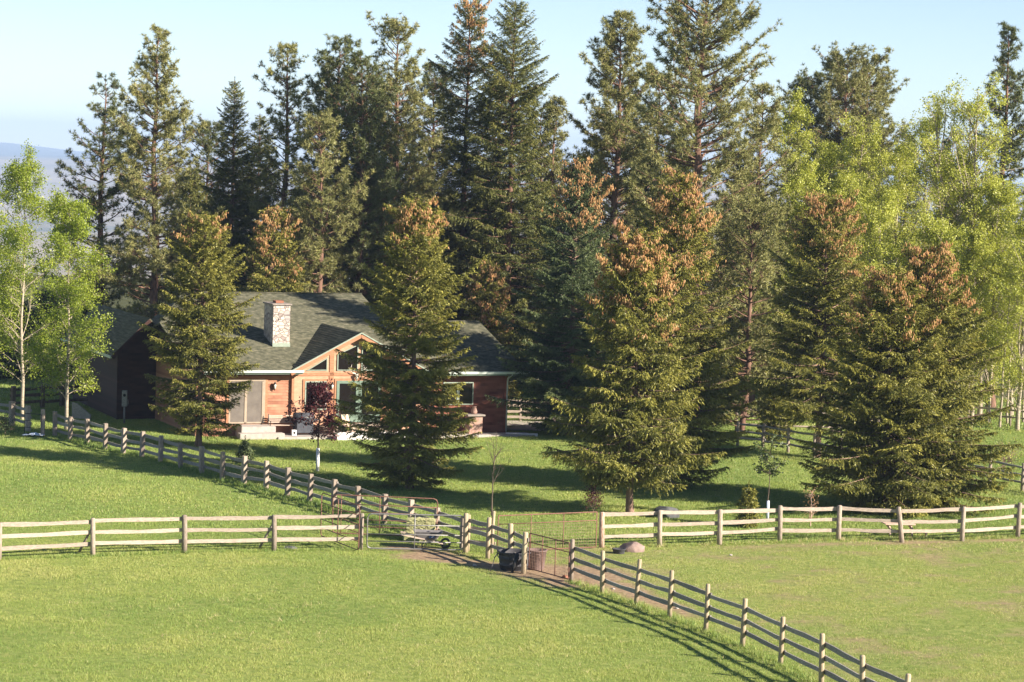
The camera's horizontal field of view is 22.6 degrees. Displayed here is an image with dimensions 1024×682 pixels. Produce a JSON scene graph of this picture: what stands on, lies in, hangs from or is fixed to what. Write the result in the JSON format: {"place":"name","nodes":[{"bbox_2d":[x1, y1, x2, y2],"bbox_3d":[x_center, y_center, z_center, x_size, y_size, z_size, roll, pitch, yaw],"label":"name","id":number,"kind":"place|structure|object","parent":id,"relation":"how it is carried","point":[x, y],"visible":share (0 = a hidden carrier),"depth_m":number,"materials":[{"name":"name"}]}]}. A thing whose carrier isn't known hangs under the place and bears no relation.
{"place":"outdoors","nodes":[
{"label":"outdoors","id":0,"kind":"place"},
{"bbox_2d":[2,546,364,559],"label":"tall grass","id":1,"kind":"structure","parent":0,"point":[171,552],"depth_m":86.83,"materials":[{"name":"plant"}]},
{"bbox_2d":[61,437,450,538],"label":"tall grass","id":2,"kind":"structure","parent":0,"point":[297,497],"depth_m":104.44,"materials":[{"name":"plant"}]},
{"bbox_2d":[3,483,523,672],"bbox_3d":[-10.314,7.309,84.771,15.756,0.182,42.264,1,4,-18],"label":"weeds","id":3,"kind":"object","parent":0,"point":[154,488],"visible":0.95,"depth_m":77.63,"materials":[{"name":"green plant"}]},
{"bbox_2d":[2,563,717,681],"bbox_3d":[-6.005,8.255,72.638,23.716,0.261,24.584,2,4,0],"label":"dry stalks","id":4,"kind":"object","parent":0,"point":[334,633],"visible":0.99,"depth_m":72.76,"materials":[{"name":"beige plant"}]},
{"bbox_2d":[278,431,490,439],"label":"patio","id":5,"kind":"structure","parent":0,"point":[299,436],"depth_m":123.08,"materials":[{"name":"concrete"}]},
{"bbox_2d":[293,412,318,434],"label":"barbecue","id":6,"kind":"object","parent":5,"relation":"on","point":[299,428],"visible":0.66,"depth_m":123.22,"materials":[{"name":"silver metal"}]},
{"bbox_2d":[0,143,1023,681],"bbox_3d":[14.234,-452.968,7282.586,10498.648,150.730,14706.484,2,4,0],"label":"ground","id":7,"kind":"structure","parent":0,"point":[46,159],"depth_m":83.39,"materials":[{"name":"plant"}]},
{"bbox_2d":[0,401,31,430],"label":"rail fence","id":8,"kind":"object","parent":7,"relation":"on","point":[11,405],"visible":0.72,"depth_m":123.68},
{"bbox_2d":[0,296,45,378],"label":"fir tree","id":9,"kind":"object","parent":7,"relation":"on","point":[17,373],"visible":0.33,"depth_m":149.84,"materials":[{"name":"green plant"}]},
{"bbox_2d":[5,288,69,373],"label":"fir tree","id":10,"kind":"object","parent":7,"relation":"on","point":[42,299],"visible":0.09,"depth_m":153.75,"materials":[{"name":"green plant"}]},
{"bbox_2d":[0,138,81,418],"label":"aspen tree","id":11,"kind":"object","parent":7,"relation":"on","point":[20,175],"visible":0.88,"depth_m":126.95,"materials":[{"name":"green plant"}]},
{"bbox_2d":[10,384,87,408],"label":"rail fence","id":12,"kind":"object","parent":7,"relation":"on","point":[41,401],"visible":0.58,"depth_m":133.27,"materials":[{"name":"brown wood"}]},
{"bbox_2d":[3,182,116,429],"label":"aspen tree","id":13,"kind":"object","parent":7,"relation":"on","point":[73,220],"visible":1,"depth_m":122.60,"materials":[{"name":"green plant"}]},
{"bbox_2d":[49,282,122,375],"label":"fir tree","id":14,"kind":"object","parent":7,"relation":"on","point":[84,311],"visible":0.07,"depth_m":151.41,"materials":[{"name":"green plant"}]},
{"bbox_2d":[31,72,151,310],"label":"pine tree","id":15,"kind":"object","parent":7,"relation":"on","point":[99,201],"visible":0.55,"depth_m":150.19,"materials":[{"name":"green plant"}]},
{"bbox_2d":[72,23,225,318],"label":"pine tree","id":16,"kind":"object","parent":7,"relation":"on","point":[157,266],"visible":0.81,"depth_m":144.05,"materials":[{"name":"green plant"}]},
{"bbox_2d":[148,165,209,302],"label":"fir tree","id":17,"kind":"object","parent":7,"relation":"on","point":[195,196],"visible":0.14,"depth_m":162.40,"materials":[{"name":"green plant"}]},
{"bbox_2d":[0,513,363,559],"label":"rail fence","id":18,"kind":"object","parent":7,"relation":"on","point":[184,530],"visible":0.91,"depth_m":86.89,"materials":[{"name":"wood"}]},
{"bbox_2d":[136,209,261,446],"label":"spruce tree","id":19,"kind":"object","parent":7,"relation":"on","point":[193,338],"visible":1,"depth_m":116.98,"materials":[{"name":"green plant"}]},
{"bbox_2d":[161,113,255,237],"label":"pine tree","id":20,"kind":"object","parent":7,"relation":"on","point":[205,144],"visible":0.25,"depth_m":165.36,"materials":[{"name":"green plant"}]},
{"bbox_2d":[185,76,270,291],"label":"fir tree","id":21,"kind":"object","parent":7,"relation":"on","point":[233,208],"visible":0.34,"depth_m":151.27,"materials":[{"name":"green plant"}]},
{"bbox_2d":[234,435,254,462],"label":"spruce seedling","id":22,"kind":"object","parent":7,"relation":"on","point":[244,449],"visible":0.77,"depth_m":112.74,"materials":[{"name":"green plant"}]},
{"bbox_2d":[52,411,462,547],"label":"rail fence","id":23,"kind":"object","parent":7,"relation":"on","point":[244,468],"visible":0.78,"depth_m":105.23,"materials":[{"name":"wood"}]},
{"bbox_2d":[223,114,291,291],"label":"fir tree","id":24,"kind":"object","parent":7,"relation":"on","point":[258,138],"visible":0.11,"depth_m":157.37,"materials":[{"name":"green plant"}]},
{"bbox_2d":[235,424,284,439],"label":"door steps","id":25,"kind":"structure","parent":7,"relation":"on","point":[256,431],"depth_m":122.08,"materials":[{"name":"concrete"}]},
{"bbox_2d":[232,205,310,291],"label":"spruce tree","id":26,"kind":"object","parent":7,"relation":"on","point":[266,246],"visible":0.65,"depth_m":138.39,"materials":[{"name":"green plant"}]},
{"bbox_2d":[239,41,326,286],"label":"pine tree","id":27,"kind":"object","parent":7,"relation":"on","point":[293,51],"visible":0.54,"depth_m":147.23,"materials":[{"name":"green plant"}]},
{"bbox_2d":[61,291,529,436],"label":"house","id":28,"kind":"structure","parent":7,"relation":"on","point":[295,340],"depth_m":127.95,"materials":[{"name":"wood"}]},
{"bbox_2d":[228,379,265,423],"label":"sliding door","id":29,"kind":"structure","parent":28,"relation":"in","point":[251,409],"depth_m":123.12,"materials":[{"name":"glass"}]},
{"bbox_2d":[336,381,358,421],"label":"door","id":30,"kind":"structure","parent":28,"relation":"in","point":[344,391],"depth_m":124.85,"materials":[{"name":"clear glass"}]},
{"bbox_2d":[337,344,358,370],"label":"window","id":31,"kind":"structure","parent":28,"relation":"in","point":[342,365],"depth_m":124.70,"materials":[{"name":"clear glass"}]},
{"bbox_2d":[458,382,473,404],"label":"window","id":32,"kind":"structure","parent":28,"relation":"in","point":[467,393],"depth_m":127.25,"materials":[{"name":"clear glass"}]},
{"bbox_2d":[283,378,346,470],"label":"maple tree","id":33,"kind":"object","parent":7,"relation":"on","point":[321,393],"visible":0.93,"depth_m":109.98,"materials":[{"name":"red plant"}]},
{"bbox_2d":[275,108,374,292],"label":"pine tree","id":34,"kind":"object","parent":7,"relation":"on","point":[336,207],"visible":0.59,"depth_m":139.81,"materials":[{"name":"green plant"}]},
{"bbox_2d":[320,493,359,549],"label":"corral panel","id":35,"kind":"object","parent":7,"relation":"on","point":[337,533],"visible":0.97,"depth_m":89.86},
{"bbox_2d":[280,32,405,300],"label":"pine tree","id":36,"kind":"object","parent":7,"relation":"on","point":[326,72],"visible":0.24,"depth_m":144.83,"materials":[{"name":"green plant"}]},
{"bbox_2d":[311,48,408,316],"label":"pine tree","id":37,"kind":"object","parent":7,"relation":"on","point":[379,195],"visible":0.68,"depth_m":142.69,"materials":[{"name":"green plant"}]},
{"bbox_2d":[332,494,437,535],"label":"corral panel","id":38,"kind":"object","parent":7,"relation":"on","point":[341,511],"visible":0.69,"depth_m":91.82,"materials":[{"name":"metal"}]},
{"bbox_2d":[325,10,462,319],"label":"pine tree","id":39,"kind":"object","parent":7,"relation":"on","point":[407,134],"visible":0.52,"depth_m":145.61,"materials":[{"name":"green plant"}]},
{"bbox_2d":[327,193,487,490],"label":"spruce tree","id":40,"kind":"object","parent":7,"relation":"on","point":[415,386],"visible":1,"depth_m":104.54,"materials":[{"name":"green plant"}]},
{"bbox_2d":[402,528,429,541],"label":"hay bale","id":41,"kind":"object","parent":7,"relation":"on","point":[406,538],"visible":0.39,"depth_m":90.84},
{"bbox_2d":[406,517,435,530],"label":"hay bale","id":42,"kind":"object","parent":41,"relation":"on","point":[423,521],"visible":0.84,"depth_m":90.87},
{"bbox_2d":[400,529,450,548],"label":"wheelbarrow","id":43,"kind":"object","parent":7,"relation":"on","point":[424,538],"visible":0.95,"depth_m":89.53,"materials":[{"name":"white plastic"}]},
{"bbox_2d":[402,62,473,209],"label":"pine tree","id":44,"kind":"object","parent":7,"relation":"on","point":[433,80],"visible":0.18,"depth_m":165.36,"materials":[{"name":"green plant"}]},
{"bbox_2d":[385,0,533,320],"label":"fir tree","id":45,"kind":"object","parent":7,"relation":"on","point":[471,23],"visible":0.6,"depth_m":148.60,"materials":[{"name":"green plant"}]},
{"bbox_2d":[462,406,484,433],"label":"outdoor fireplace","id":46,"kind":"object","parent":7,"relation":"on","point":[477,426],"depth_m":126.25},
{"bbox_2d":[468,511,495,553],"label":"rail fence","id":47,"kind":"object","parent":7,"relation":"on","point":[492,530],"visible":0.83,"depth_m":89.03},
{"bbox_2d":[497,511,597,549],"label":"wire gate","id":48,"kind":"structure","parent":47,"relation":"attached to","point":[563,521],"depth_m":90.03,"materials":[{"name":"metal"}]},
{"bbox_2d":[458,257,522,408],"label":"spruce tree","id":49,"kind":"object","parent":7,"relation":"on","point":[492,306],"visible":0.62,"depth_m":137.86,"materials":[{"name":"green plant"}]},
{"bbox_2d":[463,513,528,573],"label":"rail fence","id":50,"kind":"object","parent":7,"relation":"on","point":[489,535],"visible":0.87,"depth_m":87.66,"materials":[{"name":"wood"}]},
{"bbox_2d":[366,513,463,550],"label":"tube gate","id":51,"kind":"structure","parent":50,"relation":"attached to","point":[414,534],"depth_m":88.73,"materials":[{"name":"metal"}]},
{"bbox_2d":[461,79,537,281],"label":"pine tree","id":52,"kind":"object","parent":7,"relation":"on","point":[507,106],"visible":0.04,"depth_m":159.21,"materials":[{"name":"green plant"}]},
{"bbox_2d":[489,548,530,572],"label":"stock tub","id":53,"kind":"object","parent":7,"relation":"on","point":[509,559],"visible":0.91,"depth_m":85.19,"materials":[{"name":"metal"}]},
{"bbox_2d":[437,0,590,394],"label":"fir tree","id":54,"kind":"object","parent":7,"relation":"on","point":[530,94],"visible":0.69,"depth_m":145.93,"materials":[{"name":"green plant"}]},
{"bbox_2d":[527,548,547,569],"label":"feed tub","id":55,"kind":"object","parent":7,"relation":"on","point":[536,559],"visible":0.8,"depth_m":85.53,"materials":[{"name":"brown plastic"}]},
{"bbox_2d":[507,100,577,284],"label":"pine tree","id":56,"kind":"object","parent":7,"relation":"on","point":[549,148],"visible":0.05,"depth_m":164.09,"materials":[{"name":"green plant"}]},
{"bbox_2d":[510,178,580,382],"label":"fir tree","id":57,"kind":"object","parent":7,"relation":"on","point":[539,234],"visible":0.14,"depth_m":155.43,"materials":[{"name":"green plant"}]},
{"bbox_2d":[517,94,577,369],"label":"pine tree","id":58,"kind":"object","parent":7,"relation":"on","point":[556,110],"visible":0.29,"depth_m":159.44,"materials":[{"name":"green plant"}]},
{"bbox_2d":[528,533,569,578],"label":"wire gate","id":59,"kind":"structure","parent":7,"relation":"on","point":[542,545],"depth_m":84.17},
{"bbox_2d":[484,156,626,435],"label":"spruce tree","id":60,"kind":"object","parent":7,"relation":"on","point":[569,288],"visible":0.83,"depth_m":126.95,"materials":[{"name":"green plant"}]},
{"bbox_2d":[580,483,603,516],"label":"shrub","id":61,"kind":"object","parent":7,"relation":"on","point":[593,502],"visible":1,"depth_m":99.10,"materials":[{"name":"brown plant"}]},
{"bbox_2d":[552,9,673,359],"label":"pine tree","id":62,"kind":"object","parent":7,"relation":"on","point":[614,139],"visible":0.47,"depth_m":147.02,"materials":[{"name":"green plant"}]},
{"bbox_2d":[539,218,725,511],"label":"spruce tree","id":63,"kind":"object","parent":7,"relation":"on","point":[638,271],"visible":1,"depth_m":99.06,"materials":[{"name":"green plant"}]},
{"bbox_2d":[602,65,714,236],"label":"pine tree","id":64,"kind":"object","parent":7,"relation":"on","point":[675,97],"visible":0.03,"depth_m":159.05,"materials":[{"name":"green plant"}]},
{"bbox_2d":[577,165,758,490],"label":"spruce tree","id":65,"kind":"object","parent":7,"relation":"on","point":[677,203],"visible":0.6,"depth_m":107.65,"materials":[{"name":"green plant"}]},
{"bbox_2d":[653,127,710,385],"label":"fir tree","id":66,"kind":"object","parent":7,"relation":"on","point":[689,168],"visible":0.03,"depth_m":154.28,"materials":[{"name":"green plant"}]},
{"bbox_2d":[595,0,799,423],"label":"pine tree","id":67,"kind":"object","parent":7,"relation":"on","point":[699,93],"visible":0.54,"depth_m":134.58,"materials":[{"name":"green plant"}]},
{"bbox_2d":[704,149,772,394],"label":"fir tree","id":68,"kind":"object","parent":7,"relation":"on","point":[730,319],"visible":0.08,"depth_m":151.46,"materials":[{"name":"green plant"}]},
{"bbox_2d":[569,539,910,681],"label":"rail fence","id":69,"kind":"object","parent":7,"relation":"on","point":[744,632],"visible":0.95,"depth_m":73.73,"materials":[{"name":"wood"}]},
{"bbox_2d":[733,480,763,528],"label":"evergreen sapling","id":70,"kind":"object","parent":7,"relation":"on","point":[750,502],"visible":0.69,"depth_m":97.31,"materials":[{"name":"green plant"}]},
{"bbox_2d":[698,180,811,429],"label":"pine tree","id":71,"kind":"object","parent":7,"relation":"on","point":[752,275],"visible":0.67,"depth_m":130.57,"materials":[{"name":"green plant"}]},
{"bbox_2d":[714,81,801,411],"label":"pine tree","id":72,"kind":"object","parent":7,"relation":"on","point":[762,89],"visible":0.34,"depth_m":142.25,"materials":[{"name":"green plant"}]},
{"bbox_2d":[752,431,789,518],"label":"sapling","id":73,"kind":"object","parent":7,"relation":"on","point":[769,467],"visible":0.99,"depth_m":99.33,"materials":[{"name":"green plant"}]},
{"bbox_2d":[755,368,795,441],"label":"spruce tree","id":74,"kind":"object","parent":7,"relation":"on","point":[770,403],"visible":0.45,"depth_m":128.21,"materials":[{"name":"green plant"}]},
{"bbox_2d":[736,421,843,457],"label":"rail fence","id":75,"kind":"object","parent":7,"relation":"on","point":[763,433],"visible":0.66,"depth_m":124.05,"materials":[{"name":"wood"}]},
{"bbox_2d":[733,85,849,400],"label":"poplar tree","id":76,"kind":"object","parent":7,"relation":"on","point":[796,114],"visible":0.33,"depth_m":149.19,"materials":[{"name":"green plant"}]},
{"bbox_2d":[745,158,842,399],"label":"poplar tree","id":77,"kind":"object","parent":7,"relation":"on","point":[804,180],"visible":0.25,"depth_m":140.19,"materials":[{"name":"green plant"}]},
{"bbox_2d":[763,61,834,269],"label":"pine tree","id":78,"kind":"object","parent":7,"relation":"on","point":[808,85],"visible":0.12,"depth_m":169.12,"materials":[{"name":"green plant"}]},
{"bbox_2d":[736,189,877,457],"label":"spruce tree","id":79,"kind":"object","parent":7,"relation":"on","point":[826,210],"visible":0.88,"depth_m":120.33,"materials":[{"name":"green plant"}]},
{"bbox_2d":[599,503,1023,547],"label":"rail fence","id":80,"kind":"object","parent":7,"relation":"on","point":[779,529],"visible":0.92,"depth_m":94.37,"materials":[{"name":"wood"}]},
{"bbox_2d":[776,134,871,406],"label":"poplar tree","id":81,"kind":"object","parent":7,"relation":"on","point":[828,155],"visible":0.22,"depth_m":145.48,"materials":[{"name":"green plant"}]},
{"bbox_2d":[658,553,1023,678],"bbox_3d":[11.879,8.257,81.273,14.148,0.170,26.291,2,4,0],"label":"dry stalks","id":82,"kind":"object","parent":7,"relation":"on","point":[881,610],"visible":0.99,"depth_m":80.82,"materials":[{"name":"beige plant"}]},
{"bbox_2d":[793,40,907,381],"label":"pine tree","id":83,"kind":"object","parent":7,"relation":"on","point":[841,85],"visible":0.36,"depth_m":163.74,"materials":[{"name":"green plant"}]},
{"bbox_2d":[801,167,904,395],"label":"poplar tree","id":84,"kind":"object","parent":7,"relation":"on","point":[847,184],"visible":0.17,"depth_m":142.27,"materials":[{"name":"green plant"}]},
{"bbox_2d":[832,45,911,350],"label":"pine tree","id":85,"kind":"object","parent":7,"relation":"on","point":[880,79],"visible":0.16,"depth_m":166.68,"materials":[{"name":"green plant"}]},
{"bbox_2d":[820,111,924,350],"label":"poplar tree","id":86,"kind":"object","parent":7,"relation":"on","point":[857,142],"visible":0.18,"depth_m":151.11,"materials":[{"name":"green plant"}]},
{"bbox_2d":[835,185,948,418],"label":"poplar tree","id":87,"kind":"object","parent":7,"relation":"on","point":[880,253],"visible":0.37,"depth_m":138.36,"materials":[{"name":"green plant"}]},
{"bbox_2d":[851,140,935,321],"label":"poplar tree","id":88,"kind":"object","parent":7,"relation":"on","point":[903,158],"visible":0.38,"depth_m":147.31,"materials":[{"name":"green plant"}]},
{"bbox_2d":[794,261,993,519],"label":"spruce tree","id":89,"kind":"object","parent":7,"relation":"on","point":[861,368],"visible":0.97,"depth_m":101.61,"materials":[{"name":"green plant"}]},
{"bbox_2d":[885,133,923,259],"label":"fir tree","id":90,"kind":"object","parent":7,"relation":"on","point":[913,206],"visible":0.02,"depth_m":181.19,"materials":[{"name":"green plant"}]},
{"bbox_2d":[819,241,1023,517],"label":"spruce tree","id":91,"kind":"object","parent":7,"relation":"on","point":[934,274],"visible":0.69,"depth_m":102.54,"materials":[{"name":"green plant"}]},
{"bbox_2d":[884,108,967,265],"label":"poplar tree","id":92,"kind":"object","parent":7,"relation":"on","point":[919,171],"visible":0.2,"depth_m":155.64,"materials":[{"name":"green plant"}]},
{"bbox_2d":[867,209,1003,377],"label":"poplar tree","id":93,"kind":"object","parent":7,"relation":"on","point":[938,235],"visible":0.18,"depth_m":137.43,"materials":[{"name":"green plant"}]},
{"bbox_2d":[877,71,1023,416],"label":"poplar tree","id":94,"kind":"object","parent":7,"relation":"on","point":[970,112],"visible":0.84,"depth_m":142.16,"materials":[{"name":"green plant"}]},
{"bbox_2d":[907,147,1003,381],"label":"poplar tree","id":95,"kind":"object","parent":7,"relation":"on","point":[955,222],"visible":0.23,"depth_m":143.11,"materials":[{"name":"green plant"}]},
{"bbox_2d":[950,221,1023,419],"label":"poplar tree","id":96,"kind":"object","parent":7,"relation":"on","point":[977,243],"visible":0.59,"depth_m":139.81,"materials":[{"name":"green plant"}]},
{"bbox_2d":[954,170,1023,422],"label":"poplar tree","id":97,"kind":"object","parent":7,"relation":"on","point":[992,189],"visible":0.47,"depth_m":140.78,"materials":[{"name":"green plant"}]},
{"bbox_2d":[957,460,1023,490],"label":"rail fence","id":98,"kind":"object","parent":7,"relation":"on","point":[1021,474],"visible":0.41,"depth_m":111.84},
{"bbox_2d":[963,21,1023,407],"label":"pine tree","id":99,"kind":"object","parent":7,"relation":"on","point":[1008,82],"visible":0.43,"depth_m":148.93,"materials":[{"name":"green plant"}]},
{"bbox_2d":[963,196,1023,429],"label":"poplar tree","id":100,"kind":"object","parent":7,"relation":"on","point":[1016,295],"visible":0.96,"depth_m":136.53,"materials":[{"name":"green plant"}]},
{"bbox_2d":[976,262,1023,414],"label":"poplar tree","id":101,"kind":"object","parent":7,"relation":"on","point":[1010,391],"visible":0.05,"depth_m":146.17,"materials":[{"name":"green plant"}]},
{"bbox_2d":[990,247,1018,426],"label":"poplar sapling","id":102,"kind":"object","parent":7,"relation":"on","point":[996,344],"visible":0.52,"depth_m":138.52,"materials":[{"name":"green plant"}]},
{"bbox_2d":[0,400,1023,552],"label":"lawn grass","id":103,"kind":"structure","parent":0,"point":[125,508],"depth_m":105.81,"materials":[{"name":"plant"}]},
{"bbox_2d":[0,375,1023,431],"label":"grass","id":104,"kind":"structure","parent":0,"point":[27,383],"depth_m":143.18,"materials":[{"name":"plant"}]},
{"bbox_2d":[0,0,1023,183],"label":"sky","id":105,"kind":"structure","parent":0,"point":[52,52],"materials":[{"name":"blue"}]},
{"bbox_2d":[507,420,624,430],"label":"driveway","id":106,"kind":"structure","parent":0,"point":[519,427],"depth_m":131.36,"materials":[{"name":"concrete"}]},
{"bbox_2d":[564,578,826,681],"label":"tall grass","id":107,"kind":"structure","parent":0,"point":[759,654],"depth_m":74.52,"materials":[{"name":"plant"}]},
{"bbox_2d":[596,533,1023,548],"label":"tall grass","id":108,"kind":"structure","parent":0,"point":[892,538],"depth_m":94.55,"materials":[{"name":"plant"}]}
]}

